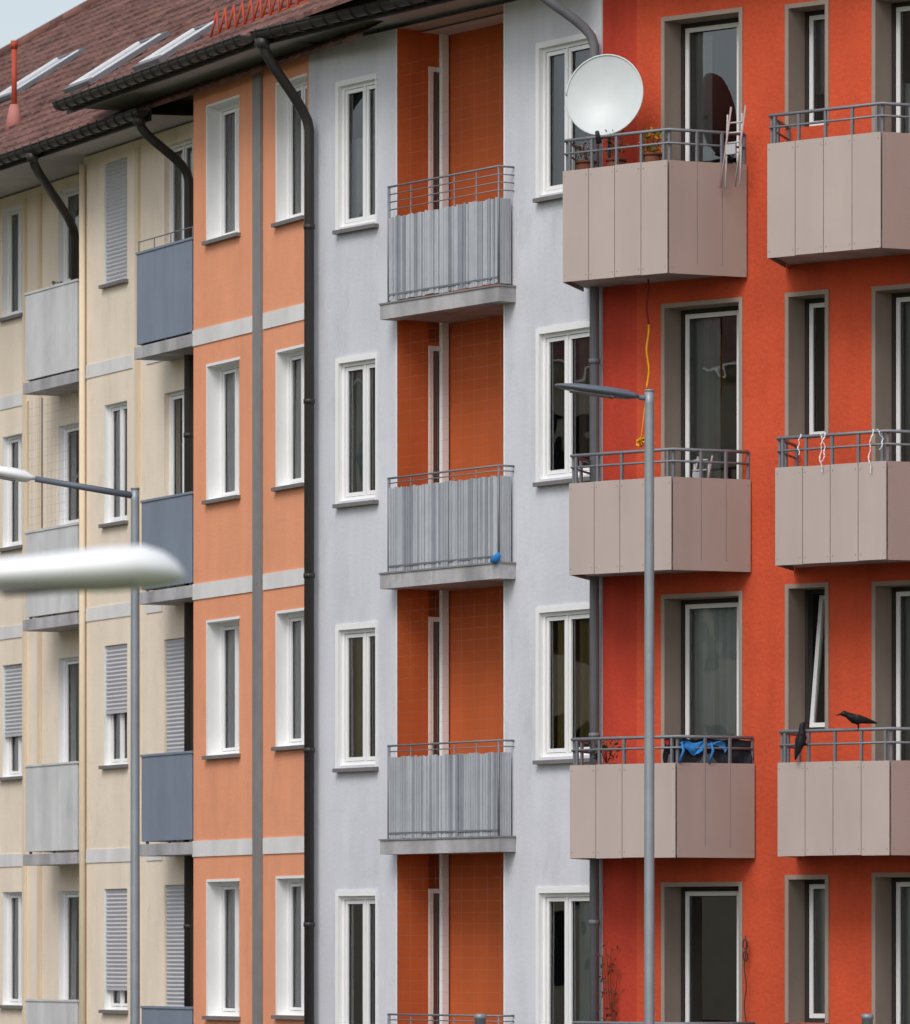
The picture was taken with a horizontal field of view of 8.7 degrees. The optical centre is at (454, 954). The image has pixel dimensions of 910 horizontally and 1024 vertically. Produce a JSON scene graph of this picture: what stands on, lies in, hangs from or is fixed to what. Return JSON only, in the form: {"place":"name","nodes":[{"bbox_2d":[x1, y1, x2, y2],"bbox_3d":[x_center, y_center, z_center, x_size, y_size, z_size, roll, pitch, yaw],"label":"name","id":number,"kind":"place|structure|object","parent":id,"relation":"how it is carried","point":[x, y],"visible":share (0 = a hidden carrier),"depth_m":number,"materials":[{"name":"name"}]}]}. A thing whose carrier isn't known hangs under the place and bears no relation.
{"place":"outdoors","nodes":[
{"label":"outdoors","id":0,"kind":"place"},
{"bbox_2d":[0,0,85,48],"label":"sky","id":1,"kind":"structure","parent":0,"point":[18,18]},
{"label":"road","id":2,"kind":"structure","parent":0,"visible":0},
{"bbox_2d":[0,466,139,1023],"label":"street lamp","id":3,"kind":"object","parent":2,"relation":"on","point":[13,474],"visible":1,"depth_m":61.96,"materials":[{"name":"galvanised steel"},{"name":"white painted metal"}]},
{"bbox_2d":[474,1014,486,1023],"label":"metal post","id":4,"kind":"object","parent":2,"relation":"on","point":[480,1018],"visible":1,"depth_m":53.95,"materials":[{"name":"grey metal"}]},
{"bbox_2d":[554,383,654,1023],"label":"street lamp","id":5,"kind":"object","parent":2,"relation":"on","point":[649,941],"visible":1,"depth_m":56.26,"materials":[{"name":"galvanised steel"},{"name":"painted aluminium"},{"name":"glass"}]},
{"bbox_2d":[861,1014,873,1023],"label":"metal post","id":6,"kind":"object","parent":2,"relation":"on","point":[867,1018],"visible":1,"depth_m":53.95,"materials":[{"name":"grey metal"}]},
{"label":"ground","id":7,"kind":"structure","parent":0,"visible":0},
{"bbox_2d":[0,545,184,596],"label":"street lamp","id":8,"kind":"object","parent":7,"relation":"on","point":[115,568],"visible":1,"depth_m":19.88,"materials":[{"name":"galvanised steel"},{"name":"white painted metal"}]},
{"bbox_2d":[0,122,193,1023],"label":"walls","id":9,"kind":"structure","parent":7,"relation":"on","point":[109,323],"depth_m":72.55,"materials":[{"name":"beige paint"}]},
{"bbox_2d":[23,279,78,395],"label":"balcony","id":10,"kind":"structure","parent":9,"relation":"attached to","point":[51,333],"depth_m":74.03,"materials":[{"name":"metal"}]},
{"bbox_2d":[23,761,78,865],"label":"balcony","id":11,"kind":"structure","parent":9,"relation":"attached to","point":[52,807],"depth_m":74.00,"materials":[{"name":"metal"}]},
{"bbox_2d":[23,396,78,631],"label":"balcony","id":12,"kind":"structure","parent":9,"relation":"attached to","point":[44,611],"depth_m":74.23,"materials":[{"name":"metal"}]},
{"bbox_2d":[24,999,78,1023],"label":"balcony","id":13,"kind":"structure","parent":9,"relation":"attached to","point":[49,1011],"depth_m":74.03,"materials":[{"name":"metal"}]},
{"bbox_2d":[0,147,162,1023],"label":"floor bands and sills","id":14,"kind":"object","parent":9,"relation":"attached to","point":[93,613],"visible":0.67,"depth_m":72.82,"materials":[{"name":"stone"}]},
{"bbox_2d":[5,140,191,1009],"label":"window frames","id":15,"kind":"structure","parent":9,"relation":"attached to","point":[116,697],"depth_m":72.13,"materials":[{"name":"white plastic"}]},
{"bbox_2d":[15,148,191,1006],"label":"interiors","id":16,"kind":"object","parent":9,"relation":"attached to","point":[75,736],"visible":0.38,"depth_m":75.14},
{"bbox_2d":[134,226,193,360],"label":"balcony","id":17,"kind":"structure","parent":9,"relation":"attached to","point":[165,293],"depth_m":69.42,"materials":[{"name":"metal"}]},
{"bbox_2d":[139,491,193,605],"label":"balcony","id":18,"kind":"structure","parent":9,"relation":"attached to","point":[167,524],"depth_m":69.23,"materials":[{"name":"metal"}]},
{"bbox_2d":[140,1006,193,1023],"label":"balcony","id":19,"kind":"structure","parent":9,"relation":"attached to","point":[166,1015],"depth_m":69.34,"materials":[{"name":"metal"}]},
{"bbox_2d":[140,751,193,856],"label":"balcony","id":20,"kind":"structure","parent":9,"relation":"attached to","point":[167,797],"depth_m":69.34,"materials":[{"name":"metal"}]},
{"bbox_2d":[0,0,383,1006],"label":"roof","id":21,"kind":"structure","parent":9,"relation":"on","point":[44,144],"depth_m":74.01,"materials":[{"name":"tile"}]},
{"bbox_2d":[4,40,21,130],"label":"roof vent pipe","id":22,"kind":"object","parent":21,"relation":"on","point":[14,116],"visible":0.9,"depth_m":77.01,"materials":[{"name":"red metal"}]},
{"bbox_2d":[0,47,86,101],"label":"roof window","id":23,"kind":"structure","parent":21,"relation":"in","point":[32,78],"depth_m":81.30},
{"bbox_2d":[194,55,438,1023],"bbox_3d":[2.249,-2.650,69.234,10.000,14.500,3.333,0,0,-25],"label":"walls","id":24,"kind":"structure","parent":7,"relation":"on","point":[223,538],"depth_m":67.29,"materials":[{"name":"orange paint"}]},
{"bbox_2d":[52,0,350,115],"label":"roof","id":25,"kind":"structure","parent":24,"relation":"on","point":[203,58],"depth_m":68.11,"materials":[{"name":"tile"}]},
{"bbox_2d":[63,30,169,93],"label":"roof window","id":26,"kind":"structure","parent":25,"relation":"in","point":[114,62],"depth_m":70.98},
{"bbox_2d":[132,18,223,71],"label":"roof window","id":27,"kind":"structure","parent":25,"relation":"in","point":[171,48],"depth_m":68.54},
{"bbox_2d":[209,0,308,37],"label":"snow guard","id":28,"kind":"object","parent":25,"relation":"on","point":[253,16],"visible":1,"depth_m":66.95,"materials":[{"name":"red metal"}]},
{"bbox_2d":[192,73,306,1023],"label":"floor bands and sills","id":29,"kind":"object","parent":24,"relation":"attached to","point":[257,846],"visible":1,"depth_m":66.88,"materials":[{"name":"stone"}]},
{"bbox_2d":[220,80,306,1015],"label":"window frames","id":30,"kind":"structure","parent":24,"relation":"attached to","point":[292,619],"depth_m":67.87,"materials":[{"name":"white plastic"}]},
{"bbox_2d":[228,92,300,1007],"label":"interiors","id":31,"kind":"object","parent":24,"relation":"attached to","point":[231,633],"visible":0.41,"depth_m":68.25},
{"bbox_2d":[309,0,602,1023],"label":"walls","id":32,"kind":"structure","parent":7,"relation":"on","point":[485,942],"depth_m":64.25,"materials":[{"name":"paint"}]},
{"bbox_2d":[249,0,599,1023],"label":"drainpipes","id":33,"kind":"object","parent":32,"relation":"on","point":[345,18],"depth_m":65.00,"materials":[{"name":"metal"}]},
{"bbox_2d":[379,44,515,322],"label":"balcony","id":34,"kind":"structure","parent":32,"relation":"attached to","point":[447,249],"depth_m":63.06,"materials":[{"name":"metal"}]},
{"bbox_2d":[379,318,515,590],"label":"balcony","id":35,"kind":"structure","parent":32,"relation":"attached to","point":[450,535],"depth_m":63.03,"materials":[{"name":"metal"}]},
{"bbox_2d":[490,552,500,562],"bbox_3d":[0.418,-4.109,62.213,0.095,0.105,0.140,0,0,-34],"label":"blue bag","id":36,"kind":"object","parent":35,"relation":"on","point":[496,558],"visible":1,"depth_m":62.16,"materials":[{"name":"plastic"}]},
{"bbox_2d":[379,591,515,854],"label":"balcony","id":37,"kind":"structure","parent":32,"relation":"attached to","point":[461,802],"depth_m":63.00,"materials":[{"name":"metal"}]},
{"bbox_2d":[387,866,514,1023],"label":"balcony","id":38,"kind":"structure","parent":32,"relation":"attached to","point":[389,1019],"depth_m":63.19,"materials":[{"name":"metal"}]},
{"bbox_2d":[332,4,596,1023],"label":"trim and sills","id":39,"kind":"structure","parent":32,"relation":"attached to","point":[536,484],"depth_m":64.18,"materials":[{"name":"stone"}]},
{"bbox_2d":[342,39,589,1023],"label":"window frames","id":40,"kind":"structure","parent":32,"relation":"attached to","point":[569,618],"depth_m":64.42,"materials":[{"name":"white plastic"}]},
{"bbox_2d":[351,49,589,1023],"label":"interiors","id":41,"kind":"object","parent":32,"relation":"attached to","point":[582,709],"visible":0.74,"depth_m":62.23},
{"bbox_2d":[603,0,909,1023],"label":"walls","id":42,"kind":"structure","parent":7,"relation":"on","point":[631,30],"depth_m":59.70,"materials":[{"name":"red paint"}]},
{"bbox_2d":[595,940,624,1021],"bbox_3d":[1.601,1.528,60.849,0.462,3.354,0.086,0,0,0],"label":"dry vine","id":43,"kind":"object","parent":42,"relation":"attached to","point":[608,992],"visible":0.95,"depth_m":60.84,"materials":[{"name":"brown plant"}]},
{"bbox_2d":[563,128,746,291],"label":"balcony","id":44,"kind":"structure","parent":42,"relation":"attached to","point":[662,220],"depth_m":59.74,"materials":[{"name":"metal"}]},
{"bbox_2d":[576,143,596,169],"bbox_3d":[1.319,-7.978,60.382,0.211,0.394,0.216,0,0,0],"label":"potted plant","id":45,"kind":"object","parent":44,"relation":"on","point":[583,164],"visible":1,"depth_m":60.33,"materials":[{"name":"ceramic"}]},
{"bbox_2d":[565,54,643,157],"bbox_3d":[1.498,-8.337,60.231,0.644,1.417,0.527,0,0,-24],"label":"satellite dish","id":46,"kind":"object","parent":44,"relation":"attached to","point":[603,92],"visible":1,"depth_m":60.29,"materials":[{"name":"metal"}]},
{"bbox_2d":[602,129,629,165],"bbox_3d":[1.608,-8.018,60.142,0.241,0.492,0.241,0,0,43],"label":"potted plant","id":47,"kind":"object","parent":44,"relation":"on","point":[610,161],"visible":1,"depth_m":60.10,"materials":[{"name":"green plant"}]},
{"bbox_2d":[638,279,649,449],"bbox_3d":[1.898,-5.936,60.282,0.117,1.742,0.022,0,0,0],"label":"hanging rope","id":48,"kind":"object","parent":44,"relation":"hanging from","point":[647,348],"visible":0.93,"depth_m":60.27,"materials":[{"name":"yellow fabric"}]},
{"bbox_2d":[638,127,667,161],"bbox_3d":[1.973,-8.012,59.788,0.306,0.463,0.220,0,0,0],"label":"potted plant","id":49,"kind":"object","parent":44,"relation":"on","point":[653,155],"visible":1,"depth_m":59.73,"materials":[{"name":"green plant"}]},
{"bbox_2d":[719,105,746,187],"bbox_3d":[2.767,-8.018,59.597,0.279,0.813,0.158,0,0,40],"label":"folding chair","id":50,"kind":"object","parent":44,"relation":"on","point":[730,147],"visible":1,"depth_m":59.59,"materials":[{"name":"paint"}]},
{"bbox_2d":[569,447,750,579],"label":"balcony","id":51,"kind":"structure","parent":42,"relation":"attached to","point":[701,524],"depth_m":59.72,"materials":[{"name":"metal"}]},
{"bbox_2d":[636,437,644,446],"bbox_3d":[1.857,-5.096,59.702,0.136,0.116,0.079,0,0,0],"label":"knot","id":52,"kind":"object","parent":51,"relation":"on","point":[642,439],"visible":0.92,"depth_m":59.70,"materials":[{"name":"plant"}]},
{"bbox_2d":[692,455,712,477],"bbox_3d":[2.446,-4.702,59.789,0.279,0.660,0.157,0,0,40],"label":"folding chair","id":53,"kind":"object","parent":51,"relation":"on","point":[695,474],"visible":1,"depth_m":59.78,"materials":[{"name":"paint"}]},
{"bbox_2d":[570,735,754,859],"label":"balcony","id":54,"kind":"structure","parent":42,"relation":"attached to","point":[704,809],"depth_m":59.69,"materials":[{"name":"metal"}]},
{"bbox_2d":[590,740,621,764],"bbox_3d":[1.514,-1.960,60.160,0.334,0.481,0.217,0,0,0],"label":"potted plant","id":55,"kind":"object","parent":54,"relation":"on","point":[605,754],"visible":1,"depth_m":60.15,"materials":[{"name":"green plant"}]},
{"bbox_2d":[663,738,753,763],"bbox_3d":[2.572,-1.976,59.582,0.999,0.387,0.291,0,0,-14],"label":"laundry","id":56,"kind":"object","parent":54,"relation":"on","point":[689,754],"visible":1,"depth_m":59.60,"materials":[{"name":"fabric"}]},
{"bbox_2d":[572,1020,754,1023],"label":"balcony","id":57,"kind":"structure","parent":42,"relation":"attached to","point":[591,1022],"depth_m":59.72,"materials":[{"name":"concrete"}]},
{"bbox_2d":[742,936,747,1021],"bbox_3d":[2.890,0.484,59.781,0.067,1.331,0.014,0,0,40],"label":"hanging cord","id":58,"kind":"object","parent":57,"relation":"attached to","point":[745,948],"visible":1,"depth_m":59.77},
{"bbox_2d":[661,0,909,1023],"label":"window surrounds","id":59,"kind":"object","parent":42,"relation":"attached to","point":[787,586],"visible":0.88,"depth_m":59.52,"materials":[{"name":"grey paint"}]},
{"bbox_2d":[681,1,909,1023],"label":"window frames","id":60,"kind":"structure","parent":42,"relation":"attached to","point":[812,679],"depth_m":59.70,"materials":[{"name":"white plastic"}]},
{"bbox_2d":[689,12,909,1023],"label":"interiors","id":61,"kind":"object","parent":42,"relation":"attached to","point":[714,631],"visible":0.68,"depth_m":60.69,"materials":[{"name":"black glass"}]},
{"bbox_2d":[767,102,909,267],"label":"balcony","id":62,"kind":"structure","parent":42,"relation":"attached to","point":[842,197],"depth_m":58.15,"materials":[{"name":"metal"}]},
{"bbox_2d":[775,429,909,570],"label":"balcony","id":63,"kind":"structure","parent":42,"relation":"attached to","point":[833,514],"depth_m":58.11,"materials":[{"name":"metal"}]},
{"bbox_2d":[797,429,883,472],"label":"white ribbons","id":64,"kind":"object","parent":63,"relation":"attached to","point":[820,461],"visible":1,"depth_m":58.18},
{"bbox_2d":[778,727,909,857],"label":"balcony","id":65,"kind":"structure","parent":42,"relation":"attached to","point":[861,807],"depth_m":58.08,"materials":[{"name":"metal"}]},
{"bbox_2d":[794,719,807,759],"bbox_3d":[3.384,-2.088,58.384,0.169,0.400,0.124,0,0,-17],"label":"crow","id":66,"kind":"object","parent":65,"relation":"on","point":[800,739],"visible":1,"depth_m":58.34,"materials":[{"name":"black"}]},
{"bbox_2d":[835,711,876,729],"bbox_3d":[3.877,-2.259,57.998,0.413,0.190,0.124,0,0,-9],"label":"crow","id":67,"kind":"object","parent":65,"relation":"on","point":[855,718],"visible":1,"depth_m":57.96,"materials":[{"name":"black"}]}
]}

